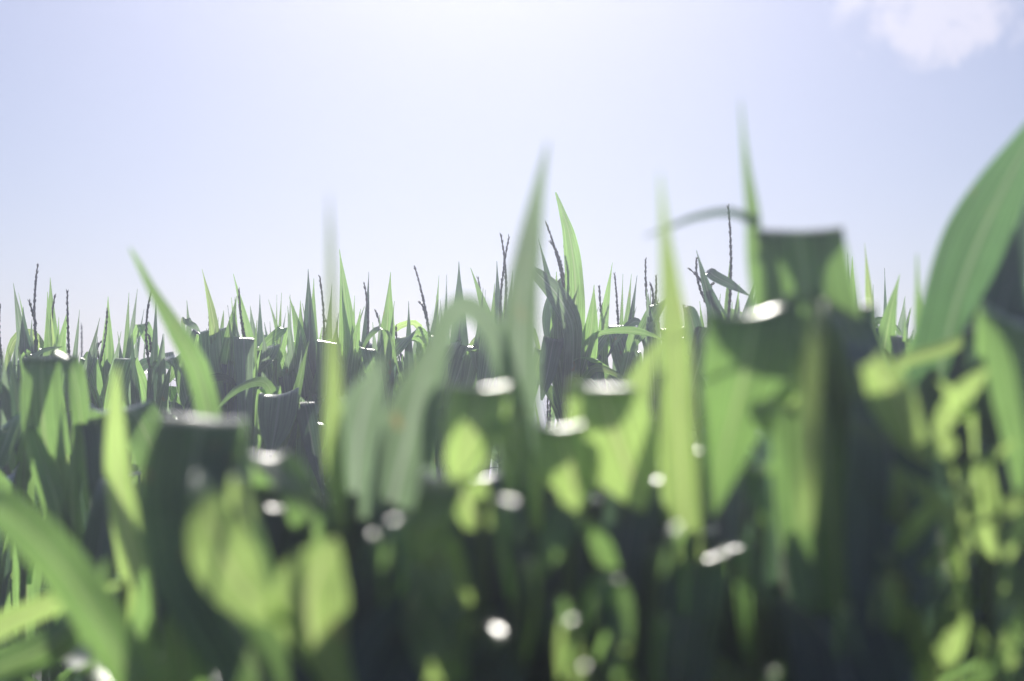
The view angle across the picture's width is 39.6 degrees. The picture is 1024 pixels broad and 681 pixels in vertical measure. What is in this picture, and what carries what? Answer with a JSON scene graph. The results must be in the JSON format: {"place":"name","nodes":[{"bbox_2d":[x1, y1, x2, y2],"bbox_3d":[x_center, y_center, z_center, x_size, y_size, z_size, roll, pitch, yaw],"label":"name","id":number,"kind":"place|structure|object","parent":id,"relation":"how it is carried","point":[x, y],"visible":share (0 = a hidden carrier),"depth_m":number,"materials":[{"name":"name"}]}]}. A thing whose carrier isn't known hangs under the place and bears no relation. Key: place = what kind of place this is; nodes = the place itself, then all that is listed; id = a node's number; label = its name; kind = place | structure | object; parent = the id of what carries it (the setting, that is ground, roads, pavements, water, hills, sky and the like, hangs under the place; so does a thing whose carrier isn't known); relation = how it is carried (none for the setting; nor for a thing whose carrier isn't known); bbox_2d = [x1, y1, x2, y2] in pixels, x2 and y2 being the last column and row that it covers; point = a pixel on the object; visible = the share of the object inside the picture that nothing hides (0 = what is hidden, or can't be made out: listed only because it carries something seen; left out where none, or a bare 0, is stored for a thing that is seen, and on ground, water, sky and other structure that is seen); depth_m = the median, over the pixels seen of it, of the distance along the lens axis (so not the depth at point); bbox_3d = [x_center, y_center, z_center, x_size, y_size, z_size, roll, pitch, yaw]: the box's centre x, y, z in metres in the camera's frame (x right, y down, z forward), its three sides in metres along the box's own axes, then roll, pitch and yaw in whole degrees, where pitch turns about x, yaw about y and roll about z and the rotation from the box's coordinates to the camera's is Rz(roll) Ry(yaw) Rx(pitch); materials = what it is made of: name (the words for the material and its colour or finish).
{"place":"outdoors","nodes":[
{"label":"outdoors","id":0,"kind":"place"},
{"bbox_2d":[0,0,1023,474],"label":"sky","id":1,"kind":"structure","parent":0,"point":[214,137],"materials":[{"name":"blue"}]},
{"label":"ground","id":2,"kind":"structure","parent":0,"visible":0},
{"bbox_2d":[0,534,12,646],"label":"corn plant","id":3,"kind":"object","parent":2,"relation":"on","point":[6,554],"visible":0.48,"depth_m":2.68,"materials":[{"name":"green plant"}]},
{"bbox_2d":[0,304,62,573],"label":"corn plant","id":4,"kind":"object","parent":2,"relation":"on","point":[15,364],"visible":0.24,"depth_m":3.30,"materials":[{"name":"green plant"}]},
{"bbox_2d":[10,314,61,674],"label":"corn plant","id":5,"kind":"object","parent":2,"relation":"on","point":[40,624],"visible":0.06,"depth_m":3.41,"materials":[{"name":"green plant"}]},
{"bbox_2d":[5,277,79,680],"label":"corn plant","id":6,"kind":"object","parent":2,"relation":"on","point":[60,339],"visible":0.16,"depth_m":3.57,"materials":[{"name":"green plant"}]},
{"bbox_2d":[0,351,116,680],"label":"corn plant","id":7,"kind":"object","parent":2,"relation":"on","point":[56,475],"visible":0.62,"depth_m":1.95,"materials":[{"name":"green plant"}]},
{"bbox_2d":[0,347,139,679],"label":"corn plant","id":8,"kind":"object","parent":2,"relation":"on","point":[26,581],"visible":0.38,"depth_m":2.37,"materials":[{"name":"green plant"}]},
{"bbox_2d":[45,290,104,671],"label":"corn plant","id":9,"kind":"object","parent":2,"relation":"on","point":[92,367],"visible":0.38,"depth_m":3.35,"materials":[{"name":"green plant"}]},
{"bbox_2d":[10,474,139,595],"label":"corn plant","id":10,"kind":"object","parent":2,"relation":"on","point":[43,591],"visible":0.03,"depth_m":3.26,"materials":[{"name":"green plant"}]},
{"bbox_2d":[65,455,84,680],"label":"corn plant","id":11,"kind":"object","parent":2,"relation":"on","point":[73,678],"visible":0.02,"depth_m":2.49,"materials":[{"name":"green plant"}]},
{"bbox_2d":[0,488,150,680],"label":"corn plant","id":12,"kind":"object","parent":2,"relation":"on","point":[81,595],"visible":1,"depth_m":1.04,"materials":[{"name":"green plant"}]},
{"bbox_2d":[65,323,98,360],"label":"corn plant","id":13,"kind":"object","parent":2,"relation":"on","point":[81,342],"visible":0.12,"depth_m":4.26,"materials":[{"name":"green plant"}]},
{"bbox_2d":[6,264,175,587],"bbox_3d":[-1.099,0.908,3.451,0.548,2.202,0.721,0,-3,0],"label":"corn plant","id":14,"kind":"object","parent":2,"relation":"on","point":[25,340],"visible":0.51,"depth_m":3.48,"materials":[{"name":"green plant"}]},
{"bbox_2d":[39,289,169,570],"bbox_3d":[-0.945,0.939,3.617,0.273,2.161,0.922,-2,-4,32],"label":"corn plant","id":15,"kind":"object","parent":2,"relation":"on","point":[138,330],"visible":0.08,"depth_m":3.70,"materials":[{"name":"green plant"}]},
{"bbox_2d":[89,299,131,455],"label":"corn plant","id":16,"kind":"object","parent":2,"relation":"on","point":[107,357],"visible":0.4,"depth_m":3.49,"materials":[{"name":"green plant"}]},
{"bbox_2d":[79,400,160,601],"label":"corn plant","id":17,"kind":"object","parent":2,"relation":"on","point":[142,421],"visible":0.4,"depth_m":1.90,"materials":[{"name":"green plant"}]},
{"bbox_2d":[75,478,166,680],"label":"corn plant","id":18,"kind":"object","parent":2,"relation":"on","point":[98,547],"visible":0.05,"depth_m":1.80,"materials":[{"name":"green plant"}]},
{"bbox_2d":[104,365,155,643],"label":"corn plant","id":19,"kind":"object","parent":2,"relation":"on","point":[136,596],"visible":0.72,"depth_m":1.33,"materials":[{"name":"green plant"}]},
{"bbox_2d":[104,296,194,415],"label":"corn plant","id":20,"kind":"object","parent":2,"relation":"on","point":[154,387],"visible":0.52,"depth_m":3.34,"materials":[{"name":"green plant"}]},
{"bbox_2d":[0,414,329,680],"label":"corn plant","id":21,"kind":"object","parent":2,"relation":"on","point":[208,561],"visible":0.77,"depth_m":1.02,"materials":[{"name":"green plant"}]},
{"bbox_2d":[129,248,221,417],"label":"corn plant","id":22,"kind":"object","parent":2,"relation":"on","point":[200,380],"visible":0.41,"depth_m":1.62,"materials":[{"name":"green plant"}]},
{"bbox_2d":[139,612,212,680],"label":"corn plant","id":23,"kind":"object","parent":2,"relation":"on","point":[180,660],"visible":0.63,"depth_m":1.13,"materials":[{"name":"green plant"}]},
{"bbox_2d":[168,304,200,415],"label":"corn plant","id":24,"kind":"object","parent":2,"relation":"on","point":[188,322],"visible":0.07,"depth_m":3.49,"materials":[{"name":"green plant"}]},
{"bbox_2d":[57,485,367,680],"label":"corn plant","id":25,"kind":"object","parent":2,"relation":"on","point":[318,592],"visible":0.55,"depth_m":0.90,"materials":[{"name":"green plant"}]},
{"bbox_2d":[208,311,223,329],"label":"corn plant","id":26,"kind":"object","parent":2,"relation":"on","point":[222,323],"visible":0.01,"depth_m":3.54,"materials":[{"name":"green plant"}]},
{"bbox_2d":[190,327,246,433],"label":"corn plant","id":27,"kind":"object","parent":2,"relation":"on","point":[211,353],"visible":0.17,"depth_m":3.27,"materials":[{"name":"green plant"}]},
{"bbox_2d":[195,270,256,417],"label":"corn plant","id":28,"kind":"object","parent":2,"relation":"on","point":[226,354],"visible":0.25,"depth_m":3.25,"materials":[{"name":"green plant"}]},
{"bbox_2d":[183,287,330,508],"bbox_3d":[-0.602,0.935,3.191,0.836,2.118,0.315,-2,-4,34],"label":"corn plant","id":29,"kind":"object","parent":2,"relation":"on","point":[243,365],"visible":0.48,"depth_m":3.18,"materials":[{"name":"green plant"}]},
{"bbox_2d":[233,274,285,367],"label":"corn plant","id":30,"kind":"object","parent":2,"relation":"on","point":[249,329],"visible":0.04,"depth_m":3.63,"materials":[{"name":"green plant"}]},
{"bbox_2d":[215,435,316,680],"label":"corn plant","id":31,"kind":"object","parent":2,"relation":"on","point":[284,541],"visible":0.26,"depth_m":1.12,"materials":[{"name":"green plant"}]},
{"bbox_2d":[258,366,275,455],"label":"corn plant","id":32,"kind":"object","parent":2,"relation":"on","point":[261,449],"depth_m":3.38,"materials":[{"name":"green plant"}]},
{"bbox_2d":[220,342,325,497],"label":"corn plant","id":33,"kind":"object","parent":2,"relation":"on","point":[286,421],"visible":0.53,"depth_m":2.91,"materials":[{"name":"green plant"}]},
{"bbox_2d":[257,293,316,455],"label":"corn plant","id":34,"kind":"object","parent":2,"relation":"on","point":[282,377],"visible":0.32,"depth_m":3.36,"materials":[{"name":"green plant"}]},
{"bbox_2d":[264,299,321,363],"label":"corn plant","id":35,"kind":"object","parent":2,"relation":"on","point":[273,344],"visible":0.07,"depth_m":3.78,"materials":[{"name":"green plant"}]},
{"bbox_2d":[287,270,364,485],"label":"corn plant","id":36,"kind":"object","parent":2,"relation":"on","point":[305,331],"visible":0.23,"depth_m":3.36,"materials":[{"name":"green plant"}]},
{"bbox_2d":[315,274,362,489],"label":"corn plant","id":37,"kind":"object","parent":2,"relation":"on","point":[318,403],"visible":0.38,"depth_m":3.48,"materials":[{"name":"green plant"}]},
{"bbox_2d":[316,249,399,422],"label":"corn plant","id":38,"kind":"object","parent":2,"relation":"on","point":[354,355],"visible":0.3,"depth_m":3.25,"materials":[{"name":"green plant"}]},
{"bbox_2d":[359,274,371,348],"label":"corn plant","id":39,"kind":"object","parent":2,"relation":"on","point":[365,331],"visible":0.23,"depth_m":3.52,"materials":[{"name":"green plant"}]},
{"bbox_2d":[324,194,450,568],"bbox_3d":[-0.175,0.878,1.093,0.421,1.980,0.838,1,-4,-14],"label":"corn plant","id":40,"kind":"object","parent":2,"relation":"on","point":[373,452],"visible":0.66,"depth_m":1.14,"materials":[{"name":"green plant"}]},
{"bbox_2d":[317,272,498,469],"bbox_3d":[-0.299,0.920,3.327,0.810,2.164,0.227,0,-3,0],"label":"corn plant","id":41,"kind":"object","parent":2,"relation":"on","point":[392,378],"visible":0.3,"depth_m":3.36,"materials":[{"name":"green plant"}]},
{"bbox_2d":[158,341,663,680],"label":"corn plant","id":42,"kind":"object","parent":2,"relation":"on","point":[618,420],"visible":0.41,"depth_m":1.11,"materials":[{"name":"green plant"}]},
{"bbox_2d":[395,301,443,469],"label":"corn plant","id":43,"kind":"object","parent":2,"relation":"on","point":[419,335],"visible":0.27,"depth_m":3.48,"materials":[{"name":"green plant"}]},
{"bbox_2d":[347,495,521,680],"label":"corn plant","id":44,"kind":"object","parent":2,"relation":"on","point":[380,649],"visible":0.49,"depth_m":1.00,"materials":[{"name":"green plant"}]},
{"bbox_2d":[436,275,447,476],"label":"corn plant","id":45,"kind":"object","parent":2,"relation":"on","point":[444,471],"visible":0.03,"depth_m":3.87,"materials":[{"name":"green plant"}]},
{"bbox_2d":[395,265,497,477],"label":"corn plant","id":46,"kind":"object","parent":2,"relation":"on","point":[416,324],"visible":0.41,"depth_m":3.60,"materials":[{"name":"green plant"}]},
{"bbox_2d":[439,264,482,474],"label":"corn plant","id":47,"kind":"object","parent":2,"relation":"on","point":[460,345],"visible":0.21,"depth_m":3.46,"materials":[{"name":"green plant"}]},
{"bbox_2d":[404,380,545,680],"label":"corn plant","id":48,"kind":"object","parent":2,"relation":"on","point":[478,424],"visible":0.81,"depth_m":1.05,"materials":[{"name":"green plant"}]},
{"bbox_2d":[475,276,491,475],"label":"corn plant","id":49,"kind":"object","parent":2,"relation":"on","point":[484,472],"visible":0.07,"depth_m":3.76,"materials":[{"name":"green plant"}]},
{"bbox_2d":[443,470,538,680],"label":"corn plant","id":50,"kind":"object","parent":2,"relation":"on","point":[512,567],"visible":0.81,"depth_m":1.06,"materials":[{"name":"green plant"}]},
{"bbox_2d":[491,447,497,473],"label":"corn plant","id":51,"kind":"object","parent":2,"relation":"on","point":[493,464],"visible":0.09,"depth_m":6.80,"materials":[{"name":"green plant"}]},
{"bbox_2d":[460,233,540,471],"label":"corn plant","id":52,"kind":"object","parent":2,"relation":"on","point":[479,365],"visible":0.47,"depth_m":3.40,"materials":[{"name":"green plant"}]},
{"bbox_2d":[427,142,589,680],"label":"corn plant","id":53,"kind":"object","parent":2,"relation":"on","point":[511,340],"visible":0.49,"depth_m":1.18,"materials":[{"name":"green plant"}]},
{"bbox_2d":[542,397,555,425],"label":"corn plant","id":54,"kind":"object","parent":2,"relation":"on","point":[548,413],"visible":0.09,"depth_m":6.88,"materials":[{"name":"green plant"}]},
{"bbox_2d":[548,406,554,425],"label":"corn plant","id":55,"kind":"object","parent":2,"relation":"on","point":[552,419],"visible":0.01,"depth_m":4.12,"materials":[{"name":"green plant"}]},
{"bbox_2d":[546,397,557,425],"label":"corn plant","id":56,"kind":"object","parent":2,"relation":"on","point":[548,421],"visible":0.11,"depth_m":3.58,"materials":[{"name":"green plant"}]},
{"bbox_2d":[496,262,638,464],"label":"corn plant","id":57,"kind":"object","parent":2,"relation":"on","point":[605,341],"visible":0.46,"depth_m":3.45,"materials":[{"name":"green plant"}]},
{"bbox_2d":[445,192,699,433],"bbox_3d":[0.144,0.833,3.164,0.861,2.318,0.344,-1,-4,19],"label":"corn plant","id":58,"kind":"object","parent":2,"relation":"on","point":[569,336],"visible":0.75,"depth_m":3.17,"materials":[{"name":"green plant"}]},
{"bbox_2d":[531,420,633,680],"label":"corn plant","id":59,"kind":"object","parent":2,"relation":"on","point":[566,461],"visible":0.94,"depth_m":1.06,"materials":[{"name":"green plant"}]},
{"bbox_2d":[573,258,659,431],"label":"corn plant","id":60,"kind":"object","parent":2,"relation":"on","point":[649,321],"visible":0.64,"depth_m":3.35,"materials":[{"name":"green plant"}]},
{"bbox_2d":[608,274,641,385],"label":"corn plant","id":61,"kind":"object","parent":2,"relation":"on","point":[630,311],"visible":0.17,"depth_m":3.61,"materials":[{"name":"green plant"}]},
{"bbox_2d":[591,476,679,680],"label":"corn plant","id":62,"kind":"object","parent":2,"relation":"on","point":[628,530],"visible":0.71,"depth_m":1.15,"materials":[{"name":"green plant"}]},
{"bbox_2d":[593,204,752,391],"bbox_3d":[0.437,0.844,2.951,0.360,2.271,0.704,2,-4,-25],"label":"corn plant","id":63,"kind":"object","parent":2,"relation":"on","point":[713,303],"visible":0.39,"depth_m":3.00,"materials":[{"name":"green plant"}]},
{"bbox_2d":[641,172,728,680],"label":"corn plant","id":64,"kind":"object","parent":2,"relation":"on","point":[694,576],"visible":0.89,"depth_m":1.13,"materials":[{"name":"green plant"}]},
{"bbox_2d":[703,492,717,548],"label":"corn plant","id":65,"kind":"object","parent":2,"relation":"on","point":[710,521],"visible":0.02,"depth_m":1.88,"materials":[{"name":"green plant"}]},
{"bbox_2d":[684,257,741,438],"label":"corn plant","id":66,"kind":"object","parent":2,"relation":"on","point":[694,320],"visible":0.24,"depth_m":3.13,"materials":[{"name":"green plant"}]},
{"bbox_2d":[636,292,825,680],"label":"corn plant","id":67,"kind":"object","parent":2,"relation":"on","point":[747,393],"visible":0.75,"depth_m":1.07,"materials":[{"name":"green plant"}]},
{"bbox_2d":[698,430,766,547],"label":"corn plant","id":68,"kind":"object","parent":2,"relation":"on","point":[734,514],"visible":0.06,"depth_m":1.89,"materials":[{"name":"green plant"}]},
{"bbox_2d":[715,541,782,680],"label":"corn plant","id":69,"kind":"object","parent":2,"relation":"on","point":[744,575],"visible":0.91,"depth_m":1.06,"materials":[{"name":"green plant"}]},
{"bbox_2d":[645,99,944,680],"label":"corn plant","id":70,"kind":"object","parent":2,"relation":"on","point":[831,561],"visible":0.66,"depth_m":1.14,"materials":[{"name":"green plant"}]},
{"bbox_2d":[696,257,900,423],"bbox_3d":[0.751,0.894,3.152,0.830,2.196,0.268,1,-3,-9],"label":"corn plant","id":71,"kind":"object","parent":2,"relation":"on","point":[898,330],"visible":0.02,"depth_m":3.17,"materials":[{"name":"green plant"}]},
{"bbox_2d":[864,243,913,361],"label":"corn plant","id":72,"kind":"object","parent":2,"relation":"on","point":[895,345],"visible":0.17,"depth_m":2.56,"materials":[{"name":"green plant"}]},
{"bbox_2d":[763,476,1022,680],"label":"corn plant","id":73,"kind":"object","parent":2,"relation":"on","point":[847,642],"visible":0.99,"depth_m":1.01,"materials":[{"name":"green plant"}]},
{"bbox_2d":[878,268,911,336],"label":"corn plant","id":74,"kind":"object","parent":2,"relation":"on","point":[901,316],"visible":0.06,"depth_m":3.56,"materials":[{"name":"green plant"}]},
{"bbox_2d":[861,299,1023,680],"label":"corn plant","id":75,"kind":"object","parent":2,"relation":"on","point":[984,398],"visible":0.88,"depth_m":1.11,"materials":[{"name":"green plant"}]},
{"bbox_2d":[918,566,973,680],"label":"corn plant","id":76,"kind":"object","parent":2,"relation":"on","point":[969,593],"visible":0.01,"depth_m":1.71,"materials":[{"name":"green plant"}]},
{"bbox_2d":[893,125,1023,680],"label":"corn plant","id":77,"kind":"object","parent":2,"relation":"on","point":[979,254],"visible":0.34,"depth_m":1.37,"materials":[{"name":"green plant"}]},
{"bbox_2d":[902,254,1023,680],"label":"corn plant","id":78,"kind":"object","parent":2,"relation":"on","point":[1018,676],"visible":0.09,"depth_m":1.71,"materials":[{"name":"green plant"}]},
{"bbox_2d":[966,557,980,680],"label":"corn plant","id":79,"kind":"object","parent":2,"relation":"on","point":[972,653],"visible":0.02,"depth_m":1.86,"materials":[{"name":"green plant"}]},
{"bbox_2d":[958,528,1023,680],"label":"corn plant","id":80,"kind":"object","parent":2,"relation":"on","point":[977,610],"visible":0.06,"depth_m":1.82,"materials":[{"name":"green plant"}]}
]}

